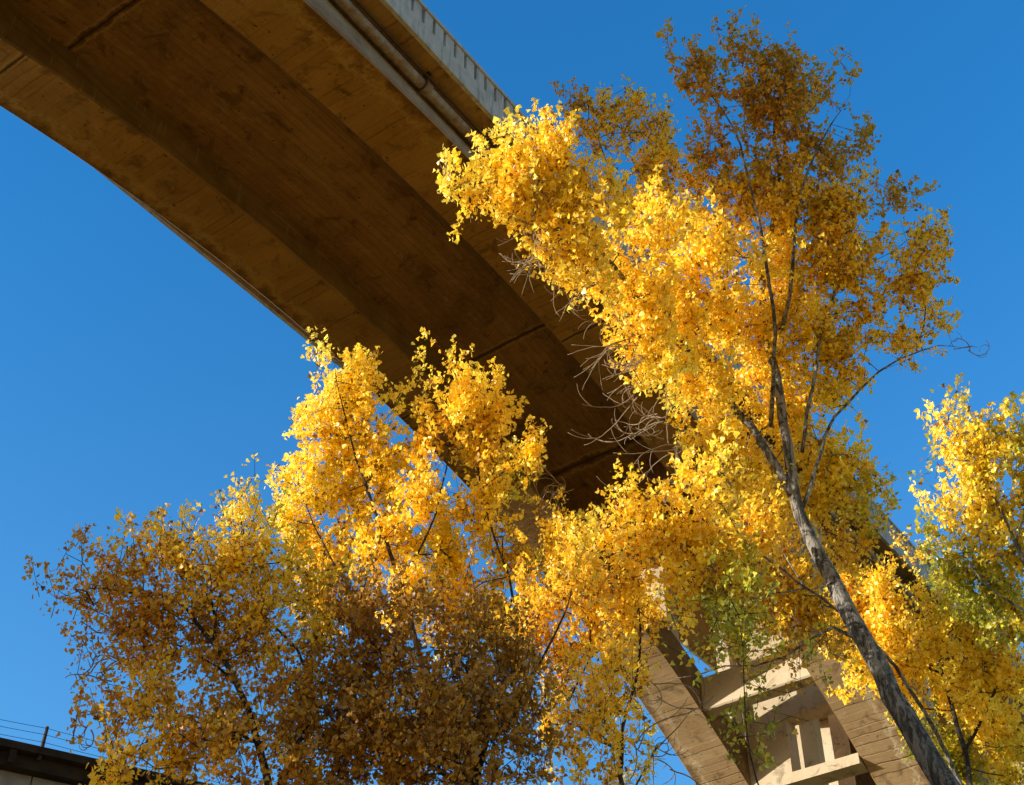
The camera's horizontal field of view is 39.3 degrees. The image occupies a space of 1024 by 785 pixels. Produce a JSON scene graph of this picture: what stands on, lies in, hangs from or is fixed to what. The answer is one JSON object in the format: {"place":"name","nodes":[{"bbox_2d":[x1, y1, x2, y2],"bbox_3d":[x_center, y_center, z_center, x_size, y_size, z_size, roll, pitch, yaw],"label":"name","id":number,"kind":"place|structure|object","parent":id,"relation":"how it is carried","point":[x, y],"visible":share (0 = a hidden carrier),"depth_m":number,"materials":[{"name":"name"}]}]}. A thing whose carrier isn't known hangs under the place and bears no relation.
{"place":"outdoors","nodes":[
{"label":"outdoors","id":0,"kind":"place"},
{"bbox_2d":[0,0,1023,784],"label":"sky","id":1,"kind":"structure","parent":0,"point":[137,376],"materials":[{"name":"blue"}]},
{"bbox_3d":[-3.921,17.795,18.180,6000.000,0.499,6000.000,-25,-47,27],"label":"ground","id":2,"kind":"structure","parent":0,"visible":0},
{"bbox_2d":[0,737,209,784],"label":"roadside building","id":3,"kind":"structure","parent":2,"relation":"on","point":[20,764],"depth_m":33.41,"materials":[{"name":"concrete"}]},
{"bbox_2d":[0,719,291,784],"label":"wire fence","id":4,"kind":"object","parent":3,"relation":"on","point":[45,735],"visible":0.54,"depth_m":33.66,"materials":[{"name":"metal"}]},
{"bbox_2d":[21,453,352,784],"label":"cottonwood tree","id":5,"kind":"object","parent":2,"relation":"on","point":[228,724],"visible":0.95,"depth_m":19.57,"materials":[{"name":"yellow plant"}]},
{"bbox_2d":[229,537,576,784],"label":"cottonwood tree","id":6,"kind":"object","parent":2,"relation":"on","point":[395,739],"visible":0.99,"depth_m":18.24,"materials":[{"name":"brown plant"}]},
{"bbox_2d":[260,327,577,770],"bbox_3d":[-2.185,8.365,24.121,6.880,23.759,6.479,-9,-42,10],"label":"cottonwood tree","id":7,"kind":"object","parent":2,"relation":"on","point":[379,467],"visible":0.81,"depth_m":29.58,"materials":[{"name":"yellow plant"}]},
{"bbox_2d":[0,0,1023,784],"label":"arch bridge","id":8,"kind":"structure","parent":2,"relation":"on","point":[280,158],"depth_m":37.65,"materials":[{"name":"concrete"}]},
{"bbox_2d":[490,486,725,784],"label":"cottonwood tree","id":9,"kind":"object","parent":2,"relation":"on","point":[605,704],"visible":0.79,"depth_m":24.92,"materials":[{"name":"yellow plant"}]},
{"bbox_2d":[432,5,988,784],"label":"cottonwood tree","id":10,"kind":"object","parent":2,"relation":"on","point":[668,307],"visible":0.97,"depth_m":30.34,"materials":[{"name":"yellow plant"}]},
{"bbox_2d":[656,539,833,784],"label":"sapling","id":11,"kind":"object","parent":2,"relation":"on","point":[721,617],"visible":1,"depth_m":20.89,"materials":[{"name":"green plant"}]},
{"bbox_2d":[556,423,962,784],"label":"cottonwood tree","id":12,"kind":"object","parent":2,"relation":"on","point":[759,543],"visible":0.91,"depth_m":24.76,"materials":[{"name":"yellow plant"}]},
{"bbox_2d":[817,525,1023,784],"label":"cottonwood tree","id":13,"kind":"object","parent":2,"relation":"on","point":[986,691],"visible":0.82,"depth_m":32.39,"materials":[{"name":"yellow plant"}]},
{"bbox_2d":[906,373,1023,655],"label":"cottonwood tree","id":14,"kind":"object","parent":2,"relation":"on","point":[980,513],"visible":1,"depth_m":25.90,"materials":[{"name":"yellow plant"}]}
]}

